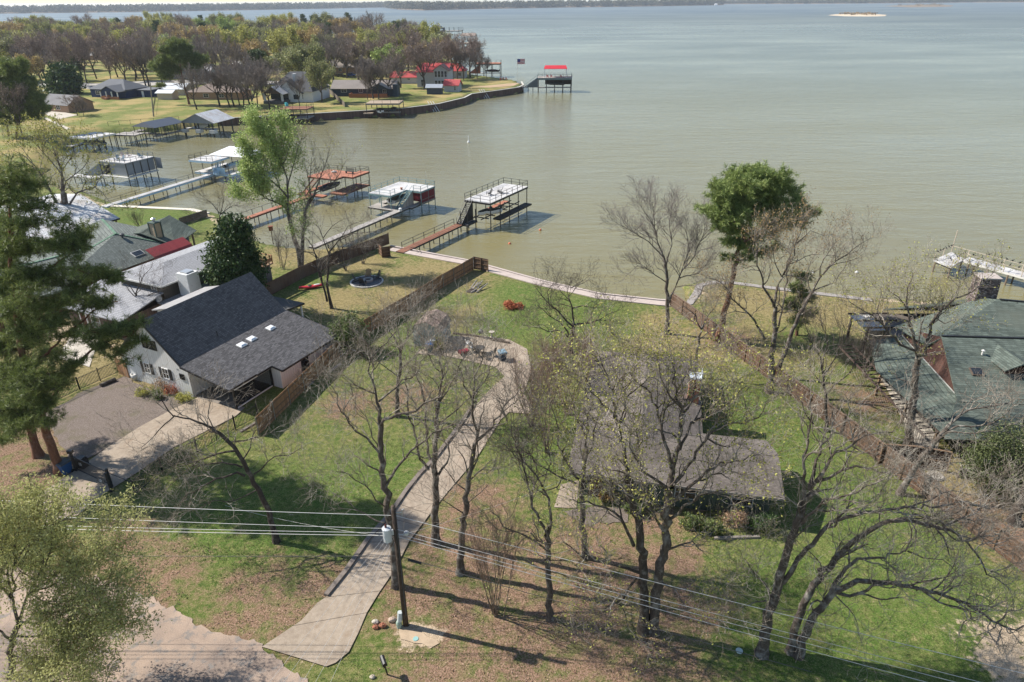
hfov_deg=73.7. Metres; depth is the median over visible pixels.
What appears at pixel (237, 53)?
wood tree
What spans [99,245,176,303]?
bare oak
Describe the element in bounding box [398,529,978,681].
power line
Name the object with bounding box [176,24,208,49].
wood tree
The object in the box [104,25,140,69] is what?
wood tree
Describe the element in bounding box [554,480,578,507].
garden path
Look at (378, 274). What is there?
adirondack chair
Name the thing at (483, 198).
boat dock
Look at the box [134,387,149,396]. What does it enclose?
ornamental grass
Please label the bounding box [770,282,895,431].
bare tree
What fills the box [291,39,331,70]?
wood tree
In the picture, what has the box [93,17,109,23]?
wood tree
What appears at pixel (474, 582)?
fallen leaves
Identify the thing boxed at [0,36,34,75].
wood tree
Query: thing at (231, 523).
power line
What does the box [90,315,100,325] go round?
window
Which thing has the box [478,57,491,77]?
wood tree
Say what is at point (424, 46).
wood tree
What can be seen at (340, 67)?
house
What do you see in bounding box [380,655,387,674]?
mailbox
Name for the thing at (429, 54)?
wood tree
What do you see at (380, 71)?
wood tree
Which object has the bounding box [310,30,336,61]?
wood tree
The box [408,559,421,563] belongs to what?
splice case
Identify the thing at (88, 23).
wood tree
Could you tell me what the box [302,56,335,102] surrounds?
wood tree
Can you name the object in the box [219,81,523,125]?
sea wall
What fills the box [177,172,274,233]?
bare tree
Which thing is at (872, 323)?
shade pergola
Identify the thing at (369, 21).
wood tree
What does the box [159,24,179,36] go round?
wood tree
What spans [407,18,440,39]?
wood tree
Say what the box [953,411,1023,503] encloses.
round bush
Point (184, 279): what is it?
brown batten house
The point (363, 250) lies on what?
bare shrub
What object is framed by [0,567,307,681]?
road
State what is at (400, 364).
bare oak
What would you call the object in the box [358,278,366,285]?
adirondack chair
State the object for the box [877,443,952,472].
wooden fence
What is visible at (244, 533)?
power line
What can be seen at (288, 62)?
wood tree
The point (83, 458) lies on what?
gate operator
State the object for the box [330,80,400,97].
slate ranch
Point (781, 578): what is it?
bare oak
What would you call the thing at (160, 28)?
wood tree
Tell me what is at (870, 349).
bare shrub
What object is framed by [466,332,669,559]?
bare oak
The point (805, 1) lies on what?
wood
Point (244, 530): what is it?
power line
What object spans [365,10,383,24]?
wood tree
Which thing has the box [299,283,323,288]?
kayak
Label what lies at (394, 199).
motor boat
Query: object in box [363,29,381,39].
wood tree
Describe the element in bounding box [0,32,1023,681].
ground
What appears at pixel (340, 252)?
bare shrub
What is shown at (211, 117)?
boathouse
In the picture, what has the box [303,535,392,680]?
power line
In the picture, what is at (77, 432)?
gravel yard
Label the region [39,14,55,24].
wood tree
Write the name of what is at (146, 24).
wood tree
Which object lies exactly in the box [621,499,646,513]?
foundation shrub
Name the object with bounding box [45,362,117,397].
iron fence
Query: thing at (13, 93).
wood tree
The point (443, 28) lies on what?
boathouse
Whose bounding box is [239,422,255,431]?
landscape timber
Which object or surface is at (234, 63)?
wood tree
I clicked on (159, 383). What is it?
ornamental grass
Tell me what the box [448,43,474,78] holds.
wood tree
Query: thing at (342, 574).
driveway kerb
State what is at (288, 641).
driveway
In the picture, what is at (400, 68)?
wood tree
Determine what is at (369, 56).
wood tree
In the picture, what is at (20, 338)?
pine tree
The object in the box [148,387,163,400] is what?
ornamental grass
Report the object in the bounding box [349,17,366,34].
wood tree
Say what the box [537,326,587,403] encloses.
crape myrtle
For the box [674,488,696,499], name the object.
window
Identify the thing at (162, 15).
wood tree
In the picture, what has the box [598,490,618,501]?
foundation shrub
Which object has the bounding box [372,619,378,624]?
rock
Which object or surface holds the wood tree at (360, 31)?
on the ground at (198, 582)
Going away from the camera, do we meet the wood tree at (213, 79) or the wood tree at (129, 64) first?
the wood tree at (213, 79)
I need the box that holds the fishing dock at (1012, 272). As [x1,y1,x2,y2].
[932,230,1023,284]
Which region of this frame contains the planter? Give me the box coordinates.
[130,373,136,380]
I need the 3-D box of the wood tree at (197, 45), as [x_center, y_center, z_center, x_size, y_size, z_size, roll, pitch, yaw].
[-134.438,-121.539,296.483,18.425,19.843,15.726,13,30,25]
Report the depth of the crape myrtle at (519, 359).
56.67 m
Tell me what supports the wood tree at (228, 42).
on the ground at (198, 582)
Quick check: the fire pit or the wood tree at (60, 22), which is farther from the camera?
the wood tree at (60, 22)
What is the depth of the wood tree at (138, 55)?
286.77 m
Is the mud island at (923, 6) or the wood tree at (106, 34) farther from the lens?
the mud island at (923, 6)
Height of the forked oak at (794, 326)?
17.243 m
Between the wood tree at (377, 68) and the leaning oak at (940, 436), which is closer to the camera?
the leaning oak at (940, 436)
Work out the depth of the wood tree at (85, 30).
444.21 m
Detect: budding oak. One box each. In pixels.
[0,107,139,210]
[515,291,703,676]
[581,306,833,644]
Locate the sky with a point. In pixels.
(11, 3)
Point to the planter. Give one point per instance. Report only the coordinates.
(133, 377)
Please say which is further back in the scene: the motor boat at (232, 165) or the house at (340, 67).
the house at (340, 67)
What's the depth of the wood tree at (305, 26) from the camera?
410.15 m
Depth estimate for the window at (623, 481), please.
49.63 m
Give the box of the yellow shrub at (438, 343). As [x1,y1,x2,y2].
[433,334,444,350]
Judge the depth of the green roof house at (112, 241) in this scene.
91.67 m
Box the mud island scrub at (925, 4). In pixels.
[897,3,939,5]
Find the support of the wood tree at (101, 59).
on the ground at (198, 582)
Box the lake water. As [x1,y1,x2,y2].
[0,2,1023,301]
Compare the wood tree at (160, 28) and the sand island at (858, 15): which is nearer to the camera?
the wood tree at (160, 28)
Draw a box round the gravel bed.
[565,506,627,526]
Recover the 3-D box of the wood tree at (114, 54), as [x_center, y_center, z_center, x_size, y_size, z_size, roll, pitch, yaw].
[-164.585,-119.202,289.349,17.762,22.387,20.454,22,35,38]
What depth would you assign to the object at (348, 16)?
711.92 m
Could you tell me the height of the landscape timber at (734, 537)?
0.200 m
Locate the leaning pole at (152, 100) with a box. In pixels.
[150,83,153,116]
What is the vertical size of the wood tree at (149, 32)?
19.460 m
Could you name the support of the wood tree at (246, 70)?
on the ground at (198, 582)
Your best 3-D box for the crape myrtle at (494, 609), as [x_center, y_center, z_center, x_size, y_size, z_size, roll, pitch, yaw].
[-0.999,12.624,39.318,4.282,8.426,4.373,-1,27,0]
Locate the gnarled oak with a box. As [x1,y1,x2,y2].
[506,253,640,353]
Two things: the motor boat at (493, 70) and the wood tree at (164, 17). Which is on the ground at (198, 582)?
the wood tree at (164, 17)
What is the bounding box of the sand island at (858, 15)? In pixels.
[832,14,885,16]
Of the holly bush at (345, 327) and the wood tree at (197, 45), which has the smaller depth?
the holly bush at (345, 327)
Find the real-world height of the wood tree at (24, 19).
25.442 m
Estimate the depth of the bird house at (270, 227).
102.73 m
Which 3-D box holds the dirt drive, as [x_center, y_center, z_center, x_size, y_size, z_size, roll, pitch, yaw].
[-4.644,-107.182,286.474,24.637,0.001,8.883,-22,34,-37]
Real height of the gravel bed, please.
0.001 m
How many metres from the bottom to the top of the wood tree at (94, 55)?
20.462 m
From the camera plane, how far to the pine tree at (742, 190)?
66.00 m
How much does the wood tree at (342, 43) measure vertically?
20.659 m
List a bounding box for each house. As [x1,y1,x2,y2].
[0,194,119,258]
[0,215,196,311]
[62,241,272,339]
[88,79,161,99]
[115,272,340,408]
[174,64,216,78]
[261,71,329,103]
[268,225,273,242]
[330,59,376,72]
[415,63,453,87]
[569,350,784,516]
[836,272,1023,477]
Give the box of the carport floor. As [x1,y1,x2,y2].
[195,385,235,408]
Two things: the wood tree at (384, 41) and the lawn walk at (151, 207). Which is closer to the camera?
the lawn walk at (151, 207)
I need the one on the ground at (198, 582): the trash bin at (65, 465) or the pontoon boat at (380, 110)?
the trash bin at (65, 465)
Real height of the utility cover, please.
0.080 m
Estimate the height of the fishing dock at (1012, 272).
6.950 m
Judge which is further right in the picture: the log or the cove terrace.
the log
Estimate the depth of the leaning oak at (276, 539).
43.13 m
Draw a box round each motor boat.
[193,123,207,127]
[222,161,238,169]
[318,181,339,191]
[386,193,407,203]
[485,69,499,71]
[545,82,564,84]
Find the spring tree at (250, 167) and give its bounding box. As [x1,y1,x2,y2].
[224,101,362,266]
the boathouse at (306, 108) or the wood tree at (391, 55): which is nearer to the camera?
the boathouse at (306, 108)
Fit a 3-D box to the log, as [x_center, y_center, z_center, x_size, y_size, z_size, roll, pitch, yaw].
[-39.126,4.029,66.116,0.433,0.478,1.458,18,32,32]
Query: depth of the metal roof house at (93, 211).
107.24 m
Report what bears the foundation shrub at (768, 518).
on the ground at (198, 582)
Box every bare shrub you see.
[127,210,143,226]
[271,227,291,268]
[323,235,351,270]
[347,230,375,263]
[857,329,886,377]
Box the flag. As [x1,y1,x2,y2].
[517,59,524,63]
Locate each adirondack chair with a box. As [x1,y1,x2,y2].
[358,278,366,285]
[365,268,370,276]
[373,270,380,278]
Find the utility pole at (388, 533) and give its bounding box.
[382,505,409,628]
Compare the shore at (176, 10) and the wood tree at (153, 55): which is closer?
the wood tree at (153, 55)
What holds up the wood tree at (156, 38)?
on the ground at (198, 582)
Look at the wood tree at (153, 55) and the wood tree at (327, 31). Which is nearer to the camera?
the wood tree at (153, 55)
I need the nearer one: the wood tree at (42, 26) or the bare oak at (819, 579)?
the bare oak at (819, 579)
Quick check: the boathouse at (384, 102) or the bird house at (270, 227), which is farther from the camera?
the boathouse at (384, 102)
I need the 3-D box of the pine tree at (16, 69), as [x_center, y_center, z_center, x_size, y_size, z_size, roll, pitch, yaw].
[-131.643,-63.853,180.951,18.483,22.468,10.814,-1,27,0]
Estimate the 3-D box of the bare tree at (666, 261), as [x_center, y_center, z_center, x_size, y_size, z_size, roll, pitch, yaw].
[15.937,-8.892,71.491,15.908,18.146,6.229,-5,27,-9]
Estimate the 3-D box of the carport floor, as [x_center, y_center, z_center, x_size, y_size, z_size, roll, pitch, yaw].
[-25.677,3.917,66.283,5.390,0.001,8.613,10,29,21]
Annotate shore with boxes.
[0,7,377,13]
[392,4,723,9]
[734,1,1023,3]
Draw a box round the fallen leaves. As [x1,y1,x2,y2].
[0,336,1023,681]
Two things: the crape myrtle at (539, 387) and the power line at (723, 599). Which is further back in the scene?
the crape myrtle at (539, 387)
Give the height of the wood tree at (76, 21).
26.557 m
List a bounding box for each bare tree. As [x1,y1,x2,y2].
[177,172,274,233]
[595,173,726,334]
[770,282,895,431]
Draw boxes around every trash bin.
[55,458,74,474]
[497,349,506,360]
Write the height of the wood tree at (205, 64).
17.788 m
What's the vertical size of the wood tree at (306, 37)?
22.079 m
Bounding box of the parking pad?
[60,335,97,366]
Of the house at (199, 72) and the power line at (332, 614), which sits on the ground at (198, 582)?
the house at (199, 72)
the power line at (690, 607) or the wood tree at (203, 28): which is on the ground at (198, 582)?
the wood tree at (203, 28)
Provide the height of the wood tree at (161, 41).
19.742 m
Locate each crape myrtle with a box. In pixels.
[454,500,531,616]
[504,343,584,452]
[507,332,579,427]
[536,330,598,414]
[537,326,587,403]
[570,309,602,382]
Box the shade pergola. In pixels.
[846,312,897,352]
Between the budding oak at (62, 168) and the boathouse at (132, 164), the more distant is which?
the boathouse at (132, 164)
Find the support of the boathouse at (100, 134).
in the lake water
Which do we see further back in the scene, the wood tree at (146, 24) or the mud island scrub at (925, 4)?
the mud island scrub at (925, 4)
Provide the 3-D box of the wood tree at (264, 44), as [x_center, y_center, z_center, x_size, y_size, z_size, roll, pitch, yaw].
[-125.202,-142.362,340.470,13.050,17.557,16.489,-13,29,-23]
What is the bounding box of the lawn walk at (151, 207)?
[102,205,209,213]
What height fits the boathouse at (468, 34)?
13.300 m
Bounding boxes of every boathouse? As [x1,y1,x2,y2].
[66,130,118,152]
[70,150,162,185]
[131,117,185,141]
[181,109,233,136]
[278,103,314,123]
[363,97,403,117]
[429,26,462,37]
[461,33,479,44]
[471,60,501,77]
[511,65,571,92]
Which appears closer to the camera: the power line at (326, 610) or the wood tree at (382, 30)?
the power line at (326, 610)
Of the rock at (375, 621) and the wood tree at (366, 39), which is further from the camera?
the wood tree at (366, 39)
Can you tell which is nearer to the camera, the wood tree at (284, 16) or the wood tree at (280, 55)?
the wood tree at (280, 55)
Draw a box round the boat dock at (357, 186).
[236,164,370,223]
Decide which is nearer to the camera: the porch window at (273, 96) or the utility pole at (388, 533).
the utility pole at (388, 533)
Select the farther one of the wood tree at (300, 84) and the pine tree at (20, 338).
the wood tree at (300, 84)
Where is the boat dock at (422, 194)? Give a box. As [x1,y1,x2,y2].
[309,171,435,248]
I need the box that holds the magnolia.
[197,207,271,287]
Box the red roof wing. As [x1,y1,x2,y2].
[390,71,416,83]
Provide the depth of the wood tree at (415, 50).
269.55 m
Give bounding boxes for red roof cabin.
[453,64,467,77]
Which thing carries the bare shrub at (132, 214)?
on the ground at (198, 582)
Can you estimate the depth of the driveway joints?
45.26 m
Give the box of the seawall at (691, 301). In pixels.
[687,281,872,304]
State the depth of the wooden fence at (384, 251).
98.13 m
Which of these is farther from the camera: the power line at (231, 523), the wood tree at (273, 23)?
the wood tree at (273, 23)
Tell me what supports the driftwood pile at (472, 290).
on the ground at (198, 582)
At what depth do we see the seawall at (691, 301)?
85.15 m
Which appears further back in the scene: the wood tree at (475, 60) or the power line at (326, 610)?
the wood tree at (475, 60)
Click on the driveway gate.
(107, 477)
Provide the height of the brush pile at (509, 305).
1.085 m
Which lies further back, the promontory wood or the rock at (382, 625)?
the promontory wood
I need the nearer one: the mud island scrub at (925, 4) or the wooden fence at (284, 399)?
the wooden fence at (284, 399)
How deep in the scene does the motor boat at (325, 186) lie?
132.78 m
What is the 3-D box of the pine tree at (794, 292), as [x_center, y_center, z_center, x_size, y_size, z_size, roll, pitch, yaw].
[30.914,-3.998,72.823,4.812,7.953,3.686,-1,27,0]
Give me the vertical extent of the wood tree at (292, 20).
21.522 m
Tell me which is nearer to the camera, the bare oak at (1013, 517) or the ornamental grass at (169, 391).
the bare oak at (1013, 517)
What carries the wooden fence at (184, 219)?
on the ground at (198, 582)
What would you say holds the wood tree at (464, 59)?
on the ground at (198, 582)
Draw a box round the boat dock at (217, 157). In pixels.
[101,146,260,207]
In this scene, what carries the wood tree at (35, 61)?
on the ground at (198, 582)
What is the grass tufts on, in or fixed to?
on the ground at (198, 582)
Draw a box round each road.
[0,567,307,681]
[37,79,328,88]
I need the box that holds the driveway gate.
[61,449,129,491]
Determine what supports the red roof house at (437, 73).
on the ground at (198, 582)
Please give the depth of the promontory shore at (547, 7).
3320.97 m
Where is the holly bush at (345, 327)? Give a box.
[324,306,368,355]
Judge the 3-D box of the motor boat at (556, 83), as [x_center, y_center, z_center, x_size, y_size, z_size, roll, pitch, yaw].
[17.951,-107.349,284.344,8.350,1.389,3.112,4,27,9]
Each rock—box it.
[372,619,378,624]
[379,622,386,627]
[388,616,396,622]
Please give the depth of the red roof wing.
296.38 m
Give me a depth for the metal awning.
91.51 m
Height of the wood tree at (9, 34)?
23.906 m
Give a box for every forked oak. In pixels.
[682,188,856,394]
[777,200,899,367]
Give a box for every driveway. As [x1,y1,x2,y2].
[39,398,244,521]
[262,336,531,665]
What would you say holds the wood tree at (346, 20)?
on the ground at (198, 582)
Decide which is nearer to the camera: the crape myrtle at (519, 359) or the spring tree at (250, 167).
the crape myrtle at (519, 359)
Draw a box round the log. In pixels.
[99,377,116,386]
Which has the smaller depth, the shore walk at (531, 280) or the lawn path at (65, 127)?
the shore walk at (531, 280)
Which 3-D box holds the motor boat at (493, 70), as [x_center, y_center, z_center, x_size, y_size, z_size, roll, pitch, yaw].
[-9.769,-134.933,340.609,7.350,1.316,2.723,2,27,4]
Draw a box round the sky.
[0,0,636,6]
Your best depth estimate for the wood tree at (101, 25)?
513.92 m
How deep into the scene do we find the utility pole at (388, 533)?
37.86 m
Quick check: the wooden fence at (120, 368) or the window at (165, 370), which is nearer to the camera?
the window at (165, 370)
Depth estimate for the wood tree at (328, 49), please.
292.25 m
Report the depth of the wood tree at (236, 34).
383.20 m
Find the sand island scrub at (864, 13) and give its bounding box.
[839,12,877,14]
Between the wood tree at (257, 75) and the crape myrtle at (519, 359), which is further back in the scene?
the wood tree at (257, 75)
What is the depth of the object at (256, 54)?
280.25 m
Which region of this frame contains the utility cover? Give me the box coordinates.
[736,648,742,653]
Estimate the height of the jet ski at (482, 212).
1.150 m
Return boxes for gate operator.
[75,455,90,468]
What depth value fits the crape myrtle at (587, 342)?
62.54 m
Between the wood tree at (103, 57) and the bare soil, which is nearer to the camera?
the bare soil
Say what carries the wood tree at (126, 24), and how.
on the ground at (198, 582)
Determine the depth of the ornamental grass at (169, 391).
64.07 m
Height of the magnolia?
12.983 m
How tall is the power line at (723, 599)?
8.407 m
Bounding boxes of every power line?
[2,500,390,515]
[41,525,380,532]
[65,517,381,528]
[67,529,382,535]
[272,536,384,678]
[285,540,385,679]
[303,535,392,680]
[316,540,392,680]
[333,544,393,675]
[398,516,1023,673]
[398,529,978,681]
[400,534,953,681]
[400,537,924,681]
[401,556,810,671]
[413,476,571,531]
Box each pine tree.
[0,54,53,136]
[0,149,153,475]
[0,203,74,458]
[146,35,210,104]
[692,158,823,342]
[780,268,820,335]
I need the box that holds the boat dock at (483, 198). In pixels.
[396,177,531,253]
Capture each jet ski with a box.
[478,206,491,215]
[486,206,502,214]
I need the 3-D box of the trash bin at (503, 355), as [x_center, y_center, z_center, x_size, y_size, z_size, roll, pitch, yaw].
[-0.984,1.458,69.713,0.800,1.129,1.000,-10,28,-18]
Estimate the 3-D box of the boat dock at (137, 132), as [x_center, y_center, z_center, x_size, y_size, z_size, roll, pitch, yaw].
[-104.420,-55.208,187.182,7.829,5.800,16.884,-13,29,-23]
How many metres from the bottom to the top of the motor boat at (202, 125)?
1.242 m
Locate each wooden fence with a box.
[114,358,129,377]
[179,210,207,222]
[255,257,473,434]
[264,233,388,293]
[329,89,344,106]
[378,246,390,257]
[473,256,488,270]
[670,292,1023,571]
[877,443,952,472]
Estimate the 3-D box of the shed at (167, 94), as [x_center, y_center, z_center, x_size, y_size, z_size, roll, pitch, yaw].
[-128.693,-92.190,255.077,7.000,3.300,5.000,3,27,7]
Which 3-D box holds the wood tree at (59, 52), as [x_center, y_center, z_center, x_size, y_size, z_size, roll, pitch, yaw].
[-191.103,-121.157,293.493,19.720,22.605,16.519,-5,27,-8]
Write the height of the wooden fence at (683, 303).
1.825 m
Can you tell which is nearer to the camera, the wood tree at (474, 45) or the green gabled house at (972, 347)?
the green gabled house at (972, 347)
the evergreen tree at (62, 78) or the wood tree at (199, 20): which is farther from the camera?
the wood tree at (199, 20)
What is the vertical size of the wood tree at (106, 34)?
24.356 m
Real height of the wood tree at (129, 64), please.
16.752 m
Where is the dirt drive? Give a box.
[478,83,517,87]
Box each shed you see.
[155,90,178,99]
[161,83,192,94]
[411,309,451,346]
[425,84,443,93]
[443,79,462,91]
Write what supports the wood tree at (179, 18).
on the ground at (198, 582)
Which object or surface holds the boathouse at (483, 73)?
in the lake water
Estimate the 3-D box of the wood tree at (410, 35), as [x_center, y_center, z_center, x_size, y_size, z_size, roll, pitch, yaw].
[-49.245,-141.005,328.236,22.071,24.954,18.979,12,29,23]
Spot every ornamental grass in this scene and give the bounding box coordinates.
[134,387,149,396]
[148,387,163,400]
[149,376,167,389]
[163,383,177,394]
[174,391,192,403]
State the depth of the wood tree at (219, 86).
229.07 m
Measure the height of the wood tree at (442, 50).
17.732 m
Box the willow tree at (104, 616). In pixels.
[0,466,171,681]
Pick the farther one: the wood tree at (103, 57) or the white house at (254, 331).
the wood tree at (103, 57)
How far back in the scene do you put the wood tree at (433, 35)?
362.14 m
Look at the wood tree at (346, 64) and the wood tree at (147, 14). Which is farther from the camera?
the wood tree at (147, 14)
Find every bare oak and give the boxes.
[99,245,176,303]
[263,191,401,308]
[279,272,499,589]
[338,272,455,417]
[358,273,532,547]
[396,287,558,576]
[436,357,587,622]
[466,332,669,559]
[638,263,751,358]
[700,329,1023,660]
[743,452,1023,656]
[759,457,1023,681]
[1006,377,1023,527]
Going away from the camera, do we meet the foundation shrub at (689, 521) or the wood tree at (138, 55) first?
the foundation shrub at (689, 521)
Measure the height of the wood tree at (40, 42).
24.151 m
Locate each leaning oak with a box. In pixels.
[95,349,356,548]
[870,358,1023,496]
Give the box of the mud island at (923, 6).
[893,5,952,6]
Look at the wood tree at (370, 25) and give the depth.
586.34 m
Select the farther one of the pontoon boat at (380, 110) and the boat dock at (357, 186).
the pontoon boat at (380, 110)
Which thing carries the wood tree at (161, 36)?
on the ground at (198, 582)
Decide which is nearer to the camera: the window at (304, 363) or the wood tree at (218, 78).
the window at (304, 363)
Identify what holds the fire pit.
on the ground at (198, 582)
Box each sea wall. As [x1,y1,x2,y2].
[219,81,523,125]
[390,245,665,300]
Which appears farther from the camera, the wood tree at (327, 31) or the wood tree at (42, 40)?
the wood tree at (327, 31)
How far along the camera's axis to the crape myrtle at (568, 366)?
58.54 m
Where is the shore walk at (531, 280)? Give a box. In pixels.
[390,248,670,306]
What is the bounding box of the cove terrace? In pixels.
[46,111,75,118]
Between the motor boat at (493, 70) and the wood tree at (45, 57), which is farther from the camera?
the motor boat at (493, 70)
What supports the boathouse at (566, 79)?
in the lake water
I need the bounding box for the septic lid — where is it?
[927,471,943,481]
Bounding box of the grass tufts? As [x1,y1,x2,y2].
[1,304,1020,681]
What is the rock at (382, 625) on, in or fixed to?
on the ground at (198, 582)
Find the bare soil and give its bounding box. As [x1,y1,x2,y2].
[399,625,438,647]
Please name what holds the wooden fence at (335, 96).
on the ground at (198, 582)
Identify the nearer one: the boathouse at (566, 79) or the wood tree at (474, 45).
the boathouse at (566, 79)
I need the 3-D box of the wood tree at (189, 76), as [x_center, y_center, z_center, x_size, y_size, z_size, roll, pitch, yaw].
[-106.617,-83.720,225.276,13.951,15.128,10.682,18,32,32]
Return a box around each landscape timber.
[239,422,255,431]
[714,535,759,539]
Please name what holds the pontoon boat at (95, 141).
on the boathouse at (100, 134)
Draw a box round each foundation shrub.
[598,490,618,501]
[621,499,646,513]
[678,511,706,529]
[697,517,724,535]
[720,508,750,530]
[743,511,783,535]
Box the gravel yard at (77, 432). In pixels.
[46,376,188,458]
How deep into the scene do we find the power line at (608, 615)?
37.65 m
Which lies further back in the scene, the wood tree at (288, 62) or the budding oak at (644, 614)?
the wood tree at (288, 62)
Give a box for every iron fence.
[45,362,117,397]
[130,403,257,495]
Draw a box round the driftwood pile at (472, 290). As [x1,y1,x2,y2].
[465,280,487,292]
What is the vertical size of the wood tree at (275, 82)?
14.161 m
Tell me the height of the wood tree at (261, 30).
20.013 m
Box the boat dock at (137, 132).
[112,128,147,147]
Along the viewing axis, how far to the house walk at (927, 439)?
58.73 m
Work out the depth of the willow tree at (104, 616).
33.45 m
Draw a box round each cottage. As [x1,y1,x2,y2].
[45,93,93,112]
[187,83,251,99]
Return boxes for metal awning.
[146,237,192,258]
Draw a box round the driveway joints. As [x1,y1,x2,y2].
[293,418,480,625]
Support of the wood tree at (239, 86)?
on the ground at (198, 582)
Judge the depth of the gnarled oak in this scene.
69.07 m
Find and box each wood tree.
[0,20,25,35]
[0,27,19,58]
[0,29,37,46]
[0,34,14,58]
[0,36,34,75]
[0,48,9,57]
[0,81,29,138]
[5,44,57,84]
[9,28,58,80]
[12,14,43,28]
[12,53,47,76]
[23,19,51,38]
[25,17,50,25]
[26,29,62,65]
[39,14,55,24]
[42,33,92,64]
[45,27,65,37]
[51,21,73,33]
[56,19,73,26]
[56,94,84,115]
[64,27,100,82]
[67,25,90,38]
[69,12,94,26]
[70,23,99,31]
[71,98,87,115]
[76,37,109,78]
[83,19,99,27]
[88,23,114,73]
[89,33,134,79]
[90,20,109,31]
[90,42,117,77]
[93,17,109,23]
[97,51,120,78]
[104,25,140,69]
[107,28,139,75]
[110,17,139,34]
[110,45,144,80]
[114,32,151,85]
[118,33,164,85]
[122,15,142,25]
[137,19,160,32]
[141,27,158,38]
[141,30,178,43]
[142,31,168,39]
[142,47,162,81]
[143,10,160,21]
[145,15,173,21]
[151,37,191,77]
[156,22,183,34]
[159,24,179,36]
[160,12,175,20]
[169,62,209,109]
[172,12,192,29]
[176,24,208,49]
[176,43,211,87]
[180,25,220,44]
[187,60,228,105]
[188,38,221,83]
[191,17,211,24]
[191,35,234,69]
[192,29,222,63]
[199,59,238,106]
[203,40,250,66]
[204,61,242,106]
[205,11,224,24]
[205,24,258,59]
[215,15,236,32]
[216,57,241,104]
[220,59,271,108]
[221,65,249,106]
[225,11,244,21]
[228,38,270,60]
[229,59,256,103]
[231,25,258,43]
[233,17,243,21]
[233,19,266,30]
[235,57,268,107]
[244,18,278,48]
[244,54,284,99]
[245,67,286,108]
[250,25,272,42]
[252,39,270,49]
[256,14,282,25]
[259,33,274,54]
[263,23,305,72]
[263,46,323,75]
[272,42,306,68]
[275,12,294,21]
[275,16,299,25]
[276,21,302,33]
[286,73,305,105]
[289,20,315,43]
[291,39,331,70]
[296,25,325,45]
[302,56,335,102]
[306,20,323,31]
[308,25,330,37]
[309,10,332,24]
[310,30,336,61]
[315,29,352,81]
[327,36,357,77]
[328,17,358,32]
[330,23,350,35]
[333,21,351,34]
[334,32,355,63]
[338,32,358,44]
[339,34,370,79]
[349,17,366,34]
[352,53,395,98]
[354,27,378,42]
[356,35,395,65]
[357,55,393,98]
[358,17,375,24]
[358,71,375,99]
[361,32,396,77]
[362,20,388,28]
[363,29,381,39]
[363,38,387,63]
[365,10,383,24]
[366,54,406,95]
[367,25,394,35]
[370,43,408,70]
[376,21,396,32]
[379,43,420,87]
[380,22,421,70]
[389,32,407,51]
[396,18,405,27]
[402,17,420,29]
[402,42,434,63]
[405,35,447,88]
[405,36,446,66]
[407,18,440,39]
[420,30,451,62]
[430,38,457,62]
[434,30,474,76]
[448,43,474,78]
[451,31,486,77]
[451,47,474,79]
[468,49,487,78]
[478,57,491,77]
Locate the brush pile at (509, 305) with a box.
[503,299,525,309]
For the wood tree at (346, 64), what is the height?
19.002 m
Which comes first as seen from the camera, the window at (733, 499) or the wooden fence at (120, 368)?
the window at (733, 499)
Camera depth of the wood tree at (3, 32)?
412.12 m
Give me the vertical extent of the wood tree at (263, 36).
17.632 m
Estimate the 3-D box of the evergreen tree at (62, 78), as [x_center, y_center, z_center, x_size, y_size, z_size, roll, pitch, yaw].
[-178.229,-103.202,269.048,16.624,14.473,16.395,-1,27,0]
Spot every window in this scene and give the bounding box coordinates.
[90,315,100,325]
[140,338,156,350]
[143,362,151,373]
[161,367,169,379]
[179,373,184,379]
[271,94,288,99]
[301,357,309,370]
[618,481,639,492]
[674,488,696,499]
[730,495,753,507]
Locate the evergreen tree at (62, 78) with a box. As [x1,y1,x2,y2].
[36,59,86,94]
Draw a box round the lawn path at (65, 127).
[45,118,69,128]
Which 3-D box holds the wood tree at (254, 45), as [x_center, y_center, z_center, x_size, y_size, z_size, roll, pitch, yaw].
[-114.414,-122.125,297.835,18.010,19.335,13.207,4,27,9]
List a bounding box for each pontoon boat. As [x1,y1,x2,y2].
[82,140,106,145]
[376,108,383,112]
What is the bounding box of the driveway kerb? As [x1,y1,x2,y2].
[324,405,471,595]
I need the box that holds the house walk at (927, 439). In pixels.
[882,378,937,448]
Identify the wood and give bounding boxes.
[0,1,423,12]
[383,0,725,9]
[724,0,1023,3]
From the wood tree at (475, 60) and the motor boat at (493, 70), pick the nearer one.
the wood tree at (475, 60)
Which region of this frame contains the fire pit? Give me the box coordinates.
[350,275,383,287]
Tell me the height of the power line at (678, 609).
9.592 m
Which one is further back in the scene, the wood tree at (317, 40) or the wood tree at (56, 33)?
the wood tree at (56, 33)
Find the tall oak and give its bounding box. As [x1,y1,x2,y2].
[820,237,1021,444]

